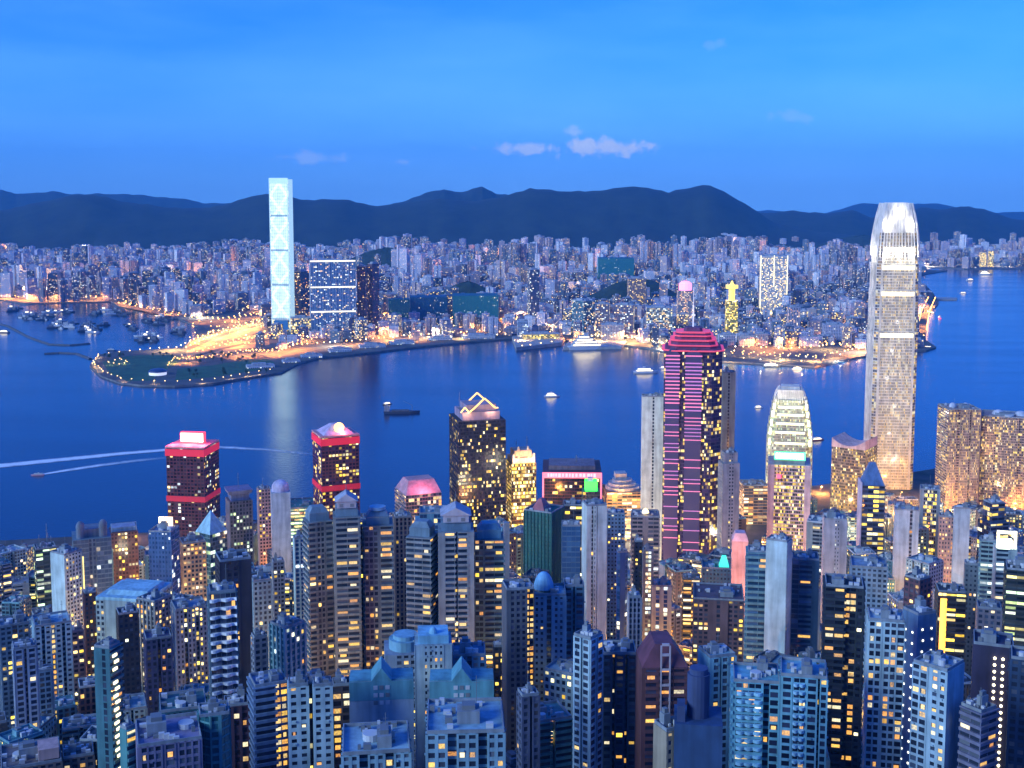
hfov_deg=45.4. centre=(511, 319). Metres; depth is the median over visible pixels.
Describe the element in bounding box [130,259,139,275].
city block
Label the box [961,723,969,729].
window
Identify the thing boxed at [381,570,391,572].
window
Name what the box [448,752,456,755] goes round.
window
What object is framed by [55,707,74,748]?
windows
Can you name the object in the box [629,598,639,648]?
windows
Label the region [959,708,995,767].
windows
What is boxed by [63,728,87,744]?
windows
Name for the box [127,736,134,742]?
window
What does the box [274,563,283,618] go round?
windows
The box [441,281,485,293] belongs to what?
wooded hill
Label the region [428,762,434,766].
window
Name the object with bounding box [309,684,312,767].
windows
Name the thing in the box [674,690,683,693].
window
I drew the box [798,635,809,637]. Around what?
window
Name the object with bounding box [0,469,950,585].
terrain
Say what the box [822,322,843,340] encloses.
waterfront hotel
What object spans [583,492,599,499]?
windows
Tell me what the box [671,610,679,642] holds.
windows
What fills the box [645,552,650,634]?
windows
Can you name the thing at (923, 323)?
road
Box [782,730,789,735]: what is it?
window
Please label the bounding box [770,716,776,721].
window
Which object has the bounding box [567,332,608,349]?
cruise ship
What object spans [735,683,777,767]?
windows
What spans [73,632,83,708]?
windows
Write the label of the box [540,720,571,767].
windows
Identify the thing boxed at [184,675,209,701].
town building
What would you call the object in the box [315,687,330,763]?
windows
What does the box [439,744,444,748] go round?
window
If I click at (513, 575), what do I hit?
town building
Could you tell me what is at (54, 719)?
windows
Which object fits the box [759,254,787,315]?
residential tower
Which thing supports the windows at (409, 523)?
in the apartment tower at (402, 521)
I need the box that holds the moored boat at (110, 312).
[103,309,115,314]
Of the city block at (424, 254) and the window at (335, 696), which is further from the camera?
the city block at (424, 254)
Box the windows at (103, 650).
[102,646,122,767]
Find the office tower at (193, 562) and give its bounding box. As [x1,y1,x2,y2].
[180,532,206,600]
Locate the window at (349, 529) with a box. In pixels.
[348,528,357,530]
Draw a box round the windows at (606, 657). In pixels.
[604,655,634,767]
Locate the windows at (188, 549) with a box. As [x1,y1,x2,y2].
[183,543,206,600]
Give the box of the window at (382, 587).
[381,586,391,588]
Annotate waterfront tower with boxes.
[979,252,985,266]
[988,251,993,266]
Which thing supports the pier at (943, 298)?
in the water
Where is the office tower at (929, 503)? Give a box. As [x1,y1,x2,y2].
[919,475,940,556]
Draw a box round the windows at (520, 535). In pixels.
[518,535,520,574]
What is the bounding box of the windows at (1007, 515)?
[1005,515,1020,527]
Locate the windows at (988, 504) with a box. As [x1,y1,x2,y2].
[977,501,1008,561]
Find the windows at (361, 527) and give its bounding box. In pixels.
[361,527,363,666]
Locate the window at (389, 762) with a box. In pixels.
[386,760,391,765]
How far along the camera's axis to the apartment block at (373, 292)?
3744.19 m
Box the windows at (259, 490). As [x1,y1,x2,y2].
[259,490,270,564]
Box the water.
[0,267,1023,539]
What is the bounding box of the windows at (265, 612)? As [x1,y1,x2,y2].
[255,581,270,633]
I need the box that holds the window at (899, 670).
[896,668,902,672]
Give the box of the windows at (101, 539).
[73,537,112,594]
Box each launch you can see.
[763,362,780,366]
[791,366,803,369]
[812,436,823,440]
[979,269,991,274]
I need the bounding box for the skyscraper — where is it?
[269,178,294,330]
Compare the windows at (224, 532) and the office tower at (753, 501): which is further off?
the office tower at (753, 501)
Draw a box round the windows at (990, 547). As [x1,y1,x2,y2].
[979,542,992,599]
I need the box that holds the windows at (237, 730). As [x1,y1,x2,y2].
[230,706,247,767]
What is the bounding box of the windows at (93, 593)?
[86,593,96,675]
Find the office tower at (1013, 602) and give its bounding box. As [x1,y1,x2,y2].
[1002,554,1023,645]
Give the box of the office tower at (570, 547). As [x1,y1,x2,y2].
[561,519,580,582]
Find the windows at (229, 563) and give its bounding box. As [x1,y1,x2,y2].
[228,561,239,683]
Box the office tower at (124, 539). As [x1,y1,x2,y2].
[109,521,138,583]
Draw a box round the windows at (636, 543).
[635,543,641,593]
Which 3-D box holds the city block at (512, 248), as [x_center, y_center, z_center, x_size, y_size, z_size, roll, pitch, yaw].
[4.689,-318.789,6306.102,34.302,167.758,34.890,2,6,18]
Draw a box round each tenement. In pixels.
[0,736,62,767]
[61,734,95,767]
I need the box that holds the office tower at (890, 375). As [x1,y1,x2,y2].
[863,202,919,489]
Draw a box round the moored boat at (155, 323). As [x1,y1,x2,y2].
[152,320,164,324]
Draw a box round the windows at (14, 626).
[1,624,28,729]
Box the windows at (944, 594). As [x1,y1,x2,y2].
[937,593,965,656]
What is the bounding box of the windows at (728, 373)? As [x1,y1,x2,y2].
[727,373,729,448]
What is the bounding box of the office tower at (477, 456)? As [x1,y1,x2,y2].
[449,392,505,575]
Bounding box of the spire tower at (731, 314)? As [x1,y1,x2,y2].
[725,281,737,333]
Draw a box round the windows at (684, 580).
[683,580,699,639]
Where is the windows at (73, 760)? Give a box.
[64,756,92,767]
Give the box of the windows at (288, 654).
[270,624,304,676]
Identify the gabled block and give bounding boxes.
[349,656,413,767]
[429,656,493,703]
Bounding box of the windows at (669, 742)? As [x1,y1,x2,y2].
[668,733,671,767]
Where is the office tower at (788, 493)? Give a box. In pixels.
[766,451,810,550]
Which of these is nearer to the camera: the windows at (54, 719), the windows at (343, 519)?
the windows at (54, 719)
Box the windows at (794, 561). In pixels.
[790,560,811,656]
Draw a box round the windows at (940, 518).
[939,518,952,581]
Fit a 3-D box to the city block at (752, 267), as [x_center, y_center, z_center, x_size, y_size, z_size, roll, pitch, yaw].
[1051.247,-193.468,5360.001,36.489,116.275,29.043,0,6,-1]
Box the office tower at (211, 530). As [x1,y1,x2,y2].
[195,510,227,585]
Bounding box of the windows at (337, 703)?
[333,687,349,767]
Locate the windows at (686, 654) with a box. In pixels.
[683,648,691,665]
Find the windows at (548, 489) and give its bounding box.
[544,479,599,504]
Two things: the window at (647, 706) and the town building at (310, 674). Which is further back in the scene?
the town building at (310, 674)
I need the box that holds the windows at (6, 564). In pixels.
[0,564,11,610]
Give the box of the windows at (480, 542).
[475,541,502,667]
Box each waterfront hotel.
[754,331,767,345]
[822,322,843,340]
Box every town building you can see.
[0,540,26,576]
[0,556,12,611]
[0,711,7,732]
[0,720,45,744]
[1,589,31,617]
[11,713,56,737]
[12,572,29,594]
[12,590,21,596]
[21,540,33,571]
[27,570,35,607]
[32,605,47,614]
[33,606,51,616]
[55,694,76,748]
[61,713,95,747]
[77,675,95,714]
[79,725,97,767]
[112,549,113,584]
[123,692,147,722]
[138,545,145,578]
[139,560,143,578]
[144,550,149,579]
[173,593,193,599]
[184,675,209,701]
[218,516,225,527]
[251,566,257,574]
[253,520,257,530]
[253,530,257,562]
[256,563,285,576]
[267,546,292,565]
[285,572,293,615]
[307,668,324,681]
[474,586,474,641]
[488,516,505,525]
[501,525,515,572]
[506,750,515,767]
[510,525,522,576]
[510,569,521,578]
[522,568,549,582]
[540,700,572,767]
[544,658,572,754]
[659,558,673,577]
[665,558,678,577]
[667,561,696,606]
[671,602,681,644]
[677,551,711,576]
[678,639,691,666]
[709,547,730,566]
[739,514,745,531]
[753,650,778,662]
[761,533,766,544]
[769,652,801,663]
[798,646,820,663]
[806,515,822,576]
[810,495,816,514]
[810,511,822,515]
[817,589,820,649]
[819,623,821,649]
[822,507,839,512]
[826,745,829,767]
[846,510,856,541]
[846,542,876,573]
[847,537,855,546]
[860,728,862,767]
[861,685,863,727]
[862,642,864,682]
[877,548,892,574]
[883,536,892,551]
[884,492,894,512]
[884,513,892,536]
[887,588,903,608]
[888,499,904,524]
[888,571,894,591]
[893,523,928,554]
[894,495,918,505]
[906,552,943,607]
[932,578,940,608]
[951,503,977,526]
[962,501,981,508]
[963,672,970,700]
[968,530,976,559]
[970,525,977,531]
[975,507,982,524]
[1004,508,1022,528]
[1009,525,1023,545]
[1016,509,1023,529]
[1017,546,1023,553]
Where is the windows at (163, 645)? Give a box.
[147,639,171,714]
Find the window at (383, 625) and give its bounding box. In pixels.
[382,624,391,626]
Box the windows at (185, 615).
[177,608,207,687]
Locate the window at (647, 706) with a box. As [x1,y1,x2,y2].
[646,705,655,707]
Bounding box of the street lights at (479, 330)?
[129,305,858,350]
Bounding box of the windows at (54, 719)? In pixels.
[43,719,55,737]
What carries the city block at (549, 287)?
on the ground at (280, 367)
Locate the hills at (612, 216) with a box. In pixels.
[0,185,857,250]
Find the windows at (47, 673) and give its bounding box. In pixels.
[40,672,51,713]
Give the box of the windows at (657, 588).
[655,587,666,630]
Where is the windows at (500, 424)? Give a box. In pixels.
[449,416,505,575]
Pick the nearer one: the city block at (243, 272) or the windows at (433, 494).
the windows at (433, 494)
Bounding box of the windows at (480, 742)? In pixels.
[428,733,502,767]
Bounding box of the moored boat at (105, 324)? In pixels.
[96,319,109,325]
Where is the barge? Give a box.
[383,401,419,413]
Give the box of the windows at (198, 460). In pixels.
[166,442,219,536]
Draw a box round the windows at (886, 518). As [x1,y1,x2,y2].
[884,518,890,535]
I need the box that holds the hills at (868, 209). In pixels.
[757,203,1023,219]
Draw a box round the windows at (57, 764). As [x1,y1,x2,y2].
[33,763,60,767]
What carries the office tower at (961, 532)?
on the terrain at (822, 494)
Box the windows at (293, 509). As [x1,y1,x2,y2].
[291,509,305,544]
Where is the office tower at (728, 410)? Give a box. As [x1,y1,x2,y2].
[721,366,735,449]
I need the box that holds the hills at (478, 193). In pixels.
[393,187,506,203]
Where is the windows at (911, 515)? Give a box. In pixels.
[909,511,912,556]
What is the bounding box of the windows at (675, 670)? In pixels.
[645,669,683,764]
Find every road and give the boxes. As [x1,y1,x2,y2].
[2,298,84,300]
[119,305,260,322]
[175,331,481,364]
[177,323,263,352]
[188,338,277,357]
[612,340,819,361]
[752,346,865,351]
[919,300,934,334]
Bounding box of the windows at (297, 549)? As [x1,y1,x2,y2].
[295,539,304,621]
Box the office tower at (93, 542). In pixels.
[72,519,112,594]
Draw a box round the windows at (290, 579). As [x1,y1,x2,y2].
[285,579,293,614]
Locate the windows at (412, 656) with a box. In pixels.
[397,655,414,767]
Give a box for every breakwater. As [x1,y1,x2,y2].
[0,323,89,345]
[44,352,91,358]
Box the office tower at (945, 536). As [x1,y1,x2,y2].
[937,509,953,582]
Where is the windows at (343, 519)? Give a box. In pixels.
[336,518,359,675]
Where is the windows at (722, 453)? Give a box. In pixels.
[717,453,733,544]
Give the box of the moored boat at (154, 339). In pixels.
[146,333,158,340]
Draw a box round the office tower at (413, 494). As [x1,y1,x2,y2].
[394,475,441,523]
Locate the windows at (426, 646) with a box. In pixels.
[425,646,441,725]
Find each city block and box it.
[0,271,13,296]
[3,266,11,271]
[11,264,21,285]
[19,272,26,289]
[25,277,37,299]
[27,270,33,277]
[37,266,45,286]
[40,262,49,272]
[46,267,56,278]
[48,271,57,300]
[54,271,62,296]
[58,278,67,301]
[62,260,69,269]
[71,261,79,269]
[72,266,82,274]
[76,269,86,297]
[81,245,87,262]
[86,264,97,281]
[86,275,96,298]
[95,260,102,266]
[97,271,107,281]
[98,266,105,271]
[100,262,111,276]
[102,276,111,299]
[108,265,115,276]
[110,267,119,286]
[119,259,128,272]
[120,277,127,299]
[128,277,136,305]
[129,271,138,301]
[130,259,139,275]
[142,269,150,287]
[143,265,152,269]
[147,277,154,294]
[148,284,157,308]
[151,268,159,272]
[153,275,158,288]
[157,276,163,305]
[159,269,169,276]
[160,266,170,270]
[163,286,170,310]
[164,271,173,283]
[165,277,174,292]
[172,267,180,280]
[173,281,184,308]
[175,288,187,310]
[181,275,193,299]
[182,270,194,277]
[183,259,190,270]
[192,284,203,303]
[194,261,201,271]
[199,269,207,284]
[201,260,208,268]
[202,248,208,260]
[204,263,213,282]
[221,267,230,293]
[230,261,238,270]
[231,245,236,261]
[235,291,248,309]
[239,249,245,265]
[241,267,248,275]
[241,270,247,280]
[241,280,249,301]
[242,274,250,280]
[243,259,250,271]
[248,277,252,284]
[250,252,258,265]
[250,268,261,271]
[250,284,258,304]
[253,271,261,290]
[264,247,269,263]
[266,287,270,298]
[271,322,282,337]
[345,315,358,336]
[354,317,367,338]
[379,280,387,292]
[383,292,393,314]
[387,312,401,330]
[397,244,403,266]
[399,248,409,272]
[403,235,410,247]
[410,254,414,272]
[411,263,416,285]
[412,281,421,294]
[414,253,421,273]
[416,248,426,254]
[419,252,427,270]
[422,284,430,292]
[423,257,431,274]
[423,274,432,287]
[429,289,440,294]
[432,258,440,265]
[434,264,440,276]
[439,317,452,336]
[441,293,451,317]
[443,266,451,277]
[445,285,452,316]
[452,287,458,308]
[453,276,462,284]
[454,273,463,281]
[464,274,473,282]
[465,312,477,328]
[467,260,473,273]
[476,265,486,274]
[486,286,495,292]
[489,264,495,270]
[496,259,507,278]
[504,273,513,284]
[509,242,516,264]
[509,266,518,275]
[514,294,526,308]
[517,243,526,263]
[528,243,534,267]
[539,273,544,283]
[539,283,543,301]
[545,279,553,299]
[551,293,561,305]
[554,280,559,293]
[556,241,563,268]
[560,280,568,299]
[562,238,569,247]
[564,307,571,320]
[621,243,629,256]
[629,254,639,264]
[635,261,644,275]
[635,303,644,322]
[637,234,644,238]
[640,241,646,261]
[644,269,654,279]
[646,240,652,259]
[655,241,662,260]
[656,254,662,271]
[659,283,667,297]
[660,255,669,273]
[660,295,671,304]
[670,235,676,266]
[672,243,680,268]
[677,312,687,325]
[679,274,686,282]
[680,270,689,277]
[685,264,692,276]
[693,264,699,271]
[697,264,704,275]
[697,280,706,293]
[698,276,705,280]
[698,317,708,328]
[706,239,713,255]
[706,285,719,306]
[708,271,716,283]
[710,328,716,339]
[715,236,723,252]
[726,291,737,299]
[730,258,738,277]
[731,240,738,258]
[735,295,742,306]
[736,258,744,268]
[736,273,745,288]
[747,262,756,275]
[747,319,758,325]
[750,239,757,261]
[755,275,758,296]
[773,324,782,347]
[778,312,786,324]
[781,294,790,307]
[785,329,796,346]
[793,289,801,303]
[800,308,807,316]
[808,318,820,334]
[817,301,826,315]
[832,310,842,322]
[836,300,845,318]
[839,248,846,266]
[842,324,851,346]
[846,315,853,322]
[848,263,859,285]
[853,316,865,332]
[854,306,864,317]
[855,300,864,306]
[856,265,867,283]
[862,289,868,302]
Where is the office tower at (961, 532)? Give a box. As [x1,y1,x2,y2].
[951,502,969,583]
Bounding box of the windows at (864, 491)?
[861,486,884,553]
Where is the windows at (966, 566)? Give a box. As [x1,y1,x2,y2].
[964,566,976,675]
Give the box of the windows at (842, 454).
[830,445,876,511]
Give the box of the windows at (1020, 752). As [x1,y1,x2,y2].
[1008,661,1023,767]
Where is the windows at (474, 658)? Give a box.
[454,656,484,667]
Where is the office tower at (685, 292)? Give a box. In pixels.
[676,281,693,323]
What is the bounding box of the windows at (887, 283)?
[871,233,918,488]
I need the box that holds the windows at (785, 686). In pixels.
[781,677,825,767]
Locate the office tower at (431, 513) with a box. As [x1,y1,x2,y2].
[415,505,445,531]
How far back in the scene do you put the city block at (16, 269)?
5270.55 m
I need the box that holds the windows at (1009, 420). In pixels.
[979,416,1023,509]
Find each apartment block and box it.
[290,315,310,333]
[294,269,309,315]
[309,259,355,330]
[357,264,367,318]
[368,262,379,330]
[388,298,409,318]
[410,295,446,320]
[453,293,498,326]
[517,319,527,335]
[527,268,538,316]
[572,298,594,334]
[595,301,609,335]
[597,257,633,279]
[601,322,623,339]
[614,302,634,335]
[627,276,645,304]
[646,305,672,329]
[786,305,799,329]
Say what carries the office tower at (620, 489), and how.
on the terrain at (822, 494)
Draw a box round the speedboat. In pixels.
[31,472,43,475]
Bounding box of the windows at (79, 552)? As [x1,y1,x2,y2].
[66,552,82,625]
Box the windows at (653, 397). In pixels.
[651,397,653,507]
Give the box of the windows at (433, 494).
[395,489,440,523]
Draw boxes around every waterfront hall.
[719,332,735,345]
[737,333,753,345]
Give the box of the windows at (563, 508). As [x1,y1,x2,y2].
[524,508,563,582]
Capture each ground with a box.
[0,270,946,386]
[185,320,269,359]
[848,259,1023,269]
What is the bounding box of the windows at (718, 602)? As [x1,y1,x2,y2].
[693,600,742,663]
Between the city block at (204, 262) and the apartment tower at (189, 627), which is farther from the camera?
the city block at (204, 262)
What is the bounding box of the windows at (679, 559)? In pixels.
[679,559,700,576]
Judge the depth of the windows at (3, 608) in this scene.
1045.61 m
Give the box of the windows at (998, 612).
[978,610,1000,630]
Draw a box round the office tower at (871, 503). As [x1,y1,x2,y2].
[856,462,885,554]
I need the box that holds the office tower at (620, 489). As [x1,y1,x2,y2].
[602,471,640,540]
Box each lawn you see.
[103,354,182,380]
[175,358,273,380]
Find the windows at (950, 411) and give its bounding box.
[935,405,979,510]
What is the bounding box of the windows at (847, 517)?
[847,517,856,540]
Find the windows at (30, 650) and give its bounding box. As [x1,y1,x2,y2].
[16,648,37,725]
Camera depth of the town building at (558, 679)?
631.65 m
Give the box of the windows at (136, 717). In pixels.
[123,710,143,722]
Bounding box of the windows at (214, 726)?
[199,714,229,767]
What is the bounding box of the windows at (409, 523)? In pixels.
[396,518,410,628]
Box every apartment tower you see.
[0,609,29,729]
[11,637,40,728]
[31,601,74,700]
[38,659,54,713]
[50,543,84,629]
[72,620,85,710]
[82,586,96,676]
[94,631,125,767]
[96,578,172,642]
[116,602,141,693]
[119,705,135,767]
[135,711,202,767]
[136,588,171,693]
[143,622,173,714]
[159,682,205,714]
[170,596,208,690]
[197,696,231,767]
[206,564,239,700]
[215,548,252,693]
[222,684,250,767]
[246,668,288,767]
[250,621,268,672]
[252,568,272,669]
[269,608,306,679]
[270,479,291,571]
[271,552,285,619]
[287,662,309,767]
[293,529,304,621]
[302,504,334,678]
[312,668,333,767]
[332,669,349,767]
[333,483,361,675]
[340,712,412,767]
[362,504,393,668]
[384,629,416,767]
[392,507,411,631]
[406,518,437,631]
[413,625,452,767]
[424,675,506,767]
[438,492,473,644]
[452,636,485,667]
[474,520,504,667]
[492,628,501,699]
[502,578,534,751]
[503,521,509,578]
[515,666,539,767]
[523,496,564,582]
[532,571,566,701]
[563,574,584,659]
[573,621,603,767]
[581,498,606,639]
[602,637,635,767]
[606,501,624,639]
[616,543,627,639]
[627,585,641,649]
[633,533,642,597]
[635,631,688,767]
[642,543,653,640]
[651,576,671,634]
[653,706,673,767]
[681,569,700,641]
[692,580,743,664]
[698,635,736,767]
[701,552,730,582]
[729,647,778,767]
[731,530,748,611]
[743,539,765,662]
[764,532,792,654]
[776,656,828,767]
[790,548,819,656]
[820,509,847,622]
[821,573,865,767]
[849,554,887,641]
[860,598,905,767]
[901,595,936,767]
[903,566,931,607]
[909,649,964,767]
[934,572,967,669]
[935,401,980,510]
[957,689,999,767]
[963,547,977,675]
[970,625,1013,767]
[975,593,1002,631]
[977,531,996,599]
[978,409,1023,509]
[991,530,1016,606]
[1003,645,1023,767]
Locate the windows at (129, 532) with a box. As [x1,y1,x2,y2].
[112,532,137,582]
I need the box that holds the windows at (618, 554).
[617,553,627,639]
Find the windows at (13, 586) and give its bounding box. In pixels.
[13,586,22,594]
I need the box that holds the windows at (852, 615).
[824,588,861,767]
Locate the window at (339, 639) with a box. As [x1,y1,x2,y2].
[338,638,347,640]
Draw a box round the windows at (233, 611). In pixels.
[209,593,237,698]
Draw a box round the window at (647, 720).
[646,719,653,722]
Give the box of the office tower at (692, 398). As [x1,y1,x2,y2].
[661,294,724,561]
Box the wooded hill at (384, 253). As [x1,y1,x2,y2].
[349,247,392,266]
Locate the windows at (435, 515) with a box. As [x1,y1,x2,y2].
[420,514,440,531]
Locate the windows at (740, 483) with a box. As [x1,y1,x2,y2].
[739,483,767,523]
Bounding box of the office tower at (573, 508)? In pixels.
[562,497,581,577]
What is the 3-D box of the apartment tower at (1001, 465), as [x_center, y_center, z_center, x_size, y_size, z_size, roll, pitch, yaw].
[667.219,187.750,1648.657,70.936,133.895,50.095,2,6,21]
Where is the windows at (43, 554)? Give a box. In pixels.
[33,546,55,605]
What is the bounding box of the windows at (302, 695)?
[291,687,306,764]
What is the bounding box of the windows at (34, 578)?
[29,578,35,607]
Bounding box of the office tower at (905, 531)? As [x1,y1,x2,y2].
[892,503,918,591]
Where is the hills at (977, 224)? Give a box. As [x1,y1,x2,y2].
[760,206,1023,244]
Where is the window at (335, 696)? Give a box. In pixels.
[333,694,340,698]
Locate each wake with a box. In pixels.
[0,447,276,466]
[43,460,138,474]
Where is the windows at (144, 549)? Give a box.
[139,549,144,573]
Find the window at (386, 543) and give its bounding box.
[381,542,391,545]
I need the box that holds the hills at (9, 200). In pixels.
[0,190,228,209]
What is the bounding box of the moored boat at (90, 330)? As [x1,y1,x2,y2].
[85,326,98,332]
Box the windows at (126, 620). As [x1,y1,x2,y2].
[120,614,139,693]
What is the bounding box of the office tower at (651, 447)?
[640,392,663,559]
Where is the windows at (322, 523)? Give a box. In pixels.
[303,520,333,678]
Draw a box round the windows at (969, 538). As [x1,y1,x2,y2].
[969,538,976,559]
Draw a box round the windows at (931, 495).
[923,490,936,554]
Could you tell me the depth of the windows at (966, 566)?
820.41 m
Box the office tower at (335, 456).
[311,422,359,523]
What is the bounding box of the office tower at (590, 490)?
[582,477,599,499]
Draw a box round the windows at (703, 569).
[703,569,729,582]
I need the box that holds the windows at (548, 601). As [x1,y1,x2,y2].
[535,596,562,699]
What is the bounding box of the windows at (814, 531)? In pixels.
[812,523,821,574]
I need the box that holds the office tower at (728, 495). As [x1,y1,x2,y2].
[717,447,739,548]
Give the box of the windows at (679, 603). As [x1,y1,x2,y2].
[667,569,690,606]
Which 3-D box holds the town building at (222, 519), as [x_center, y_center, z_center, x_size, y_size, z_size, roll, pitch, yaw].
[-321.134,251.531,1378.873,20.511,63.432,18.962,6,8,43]
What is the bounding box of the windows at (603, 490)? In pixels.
[603,490,640,540]
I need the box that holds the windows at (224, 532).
[195,531,226,585]
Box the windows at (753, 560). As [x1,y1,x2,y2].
[746,554,765,662]
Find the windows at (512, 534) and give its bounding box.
[510,534,514,570]
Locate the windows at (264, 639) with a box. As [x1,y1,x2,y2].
[251,637,266,671]
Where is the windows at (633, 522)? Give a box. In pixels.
[632,518,658,584]
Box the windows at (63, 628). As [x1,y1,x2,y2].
[36,623,72,695]
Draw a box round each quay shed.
[246,362,274,368]
[282,357,299,362]
[300,352,322,357]
[328,346,351,351]
[358,342,385,347]
[389,339,414,344]
[427,334,451,339]
[461,333,494,338]
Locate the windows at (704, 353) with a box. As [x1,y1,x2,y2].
[662,351,721,558]
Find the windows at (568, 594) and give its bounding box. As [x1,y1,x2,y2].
[566,587,582,659]
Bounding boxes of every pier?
[512,336,564,350]
[563,339,626,349]
[932,297,956,299]
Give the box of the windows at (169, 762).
[142,741,198,767]
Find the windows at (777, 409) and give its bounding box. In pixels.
[766,399,811,494]
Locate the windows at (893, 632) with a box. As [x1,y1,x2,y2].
[866,622,903,767]
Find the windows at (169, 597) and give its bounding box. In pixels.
[137,597,170,693]
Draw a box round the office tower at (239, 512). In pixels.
[224,477,253,562]
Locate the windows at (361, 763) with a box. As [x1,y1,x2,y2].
[344,753,408,767]
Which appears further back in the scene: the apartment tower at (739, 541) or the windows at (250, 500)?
the windows at (250, 500)
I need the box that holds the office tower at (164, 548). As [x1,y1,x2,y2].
[148,517,180,593]
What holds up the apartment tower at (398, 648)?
on the terrain at (822, 494)
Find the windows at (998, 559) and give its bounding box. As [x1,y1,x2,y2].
[995,549,1007,606]
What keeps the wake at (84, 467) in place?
on the water
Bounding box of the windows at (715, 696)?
[713,657,734,767]
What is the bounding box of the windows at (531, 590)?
[511,589,532,749]
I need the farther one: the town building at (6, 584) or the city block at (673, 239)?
the city block at (673, 239)
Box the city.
[0,231,1023,350]
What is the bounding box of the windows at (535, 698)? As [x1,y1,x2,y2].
[520,696,537,767]
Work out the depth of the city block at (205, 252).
6121.56 m
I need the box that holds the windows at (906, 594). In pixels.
[904,577,929,606]
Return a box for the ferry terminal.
[522,331,559,338]
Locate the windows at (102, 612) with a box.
[97,592,171,640]
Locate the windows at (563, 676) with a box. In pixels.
[545,671,570,713]
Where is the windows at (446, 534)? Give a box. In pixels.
[445,532,466,642]
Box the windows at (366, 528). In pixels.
[365,527,392,668]
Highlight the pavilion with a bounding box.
[148,368,166,375]
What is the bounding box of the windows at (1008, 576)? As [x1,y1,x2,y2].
[1004,571,1023,645]
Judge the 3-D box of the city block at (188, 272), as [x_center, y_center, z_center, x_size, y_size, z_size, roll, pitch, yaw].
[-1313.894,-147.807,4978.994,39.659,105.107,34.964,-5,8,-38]
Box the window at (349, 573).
[348,572,357,574]
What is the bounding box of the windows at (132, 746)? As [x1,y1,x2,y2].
[127,744,135,767]
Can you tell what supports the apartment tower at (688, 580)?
on the terrain at (822, 494)
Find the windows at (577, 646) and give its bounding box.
[575,636,601,767]
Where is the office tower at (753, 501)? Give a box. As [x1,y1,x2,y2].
[739,479,767,524]
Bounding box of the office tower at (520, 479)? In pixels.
[506,439,535,527]
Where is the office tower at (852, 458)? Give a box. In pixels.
[830,432,876,511]
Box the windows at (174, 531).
[149,527,180,593]
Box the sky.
[0,0,1023,212]
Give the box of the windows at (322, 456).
[313,434,358,523]
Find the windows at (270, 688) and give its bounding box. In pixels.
[254,683,287,767]
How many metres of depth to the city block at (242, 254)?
5998.81 m
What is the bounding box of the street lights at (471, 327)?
[1,295,935,350]
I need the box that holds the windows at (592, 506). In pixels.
[591,506,594,627]
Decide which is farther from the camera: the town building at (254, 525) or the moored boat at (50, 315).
the moored boat at (50, 315)
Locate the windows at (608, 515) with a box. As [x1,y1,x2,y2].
[607,515,623,638]
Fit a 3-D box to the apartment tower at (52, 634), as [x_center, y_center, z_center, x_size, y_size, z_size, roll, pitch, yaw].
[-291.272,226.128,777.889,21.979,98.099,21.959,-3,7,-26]
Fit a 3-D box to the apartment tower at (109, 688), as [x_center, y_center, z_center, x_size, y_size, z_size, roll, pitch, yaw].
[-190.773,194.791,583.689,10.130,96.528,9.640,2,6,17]
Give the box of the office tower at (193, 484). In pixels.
[165,431,220,536]
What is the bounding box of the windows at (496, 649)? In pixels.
[495,648,501,699]
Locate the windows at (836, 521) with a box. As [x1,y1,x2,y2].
[834,521,838,572]
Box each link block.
[308,682,313,767]
[332,526,334,656]
[361,525,363,668]
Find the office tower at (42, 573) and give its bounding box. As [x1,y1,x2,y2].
[33,527,57,606]
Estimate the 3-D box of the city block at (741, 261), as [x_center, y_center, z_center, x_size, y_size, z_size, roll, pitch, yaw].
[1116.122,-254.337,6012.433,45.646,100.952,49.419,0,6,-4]
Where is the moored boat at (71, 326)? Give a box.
[64,321,75,327]
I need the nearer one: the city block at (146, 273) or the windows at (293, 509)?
the windows at (293, 509)
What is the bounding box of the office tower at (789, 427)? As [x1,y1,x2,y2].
[765,384,812,494]
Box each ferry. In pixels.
[544,392,559,396]
[633,366,657,372]
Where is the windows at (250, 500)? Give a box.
[230,500,252,561]
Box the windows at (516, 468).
[507,461,535,526]
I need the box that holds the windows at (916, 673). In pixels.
[910,664,944,767]
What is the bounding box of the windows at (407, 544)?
[406,534,437,629]
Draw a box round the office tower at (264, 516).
[257,479,271,565]
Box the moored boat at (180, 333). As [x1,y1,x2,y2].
[172,328,184,334]
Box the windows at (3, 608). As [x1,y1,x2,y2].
[2,598,30,616]
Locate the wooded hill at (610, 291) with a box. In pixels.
[587,279,676,302]
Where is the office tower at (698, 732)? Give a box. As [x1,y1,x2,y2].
[674,664,722,767]
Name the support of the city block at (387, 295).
on the ground at (280, 367)
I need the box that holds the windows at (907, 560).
[907,560,942,607]
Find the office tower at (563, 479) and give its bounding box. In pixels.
[542,455,601,504]
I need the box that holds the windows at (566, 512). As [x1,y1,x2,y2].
[565,507,581,575]
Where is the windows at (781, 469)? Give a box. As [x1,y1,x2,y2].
[773,465,804,550]
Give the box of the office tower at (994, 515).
[976,494,1009,561]
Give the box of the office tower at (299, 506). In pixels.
[290,497,313,545]
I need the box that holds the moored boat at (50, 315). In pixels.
[44,311,55,316]
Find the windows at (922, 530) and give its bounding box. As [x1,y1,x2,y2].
[918,530,925,552]
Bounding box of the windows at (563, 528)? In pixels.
[561,527,579,582]
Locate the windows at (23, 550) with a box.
[2,550,25,576]
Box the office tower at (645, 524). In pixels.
[630,508,659,590]
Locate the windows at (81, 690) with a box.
[80,687,95,714]
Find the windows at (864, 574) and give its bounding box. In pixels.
[852,568,886,606]
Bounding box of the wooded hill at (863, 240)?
[815,235,870,247]
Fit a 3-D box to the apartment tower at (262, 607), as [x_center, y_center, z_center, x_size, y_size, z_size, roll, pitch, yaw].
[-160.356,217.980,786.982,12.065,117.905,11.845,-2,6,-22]

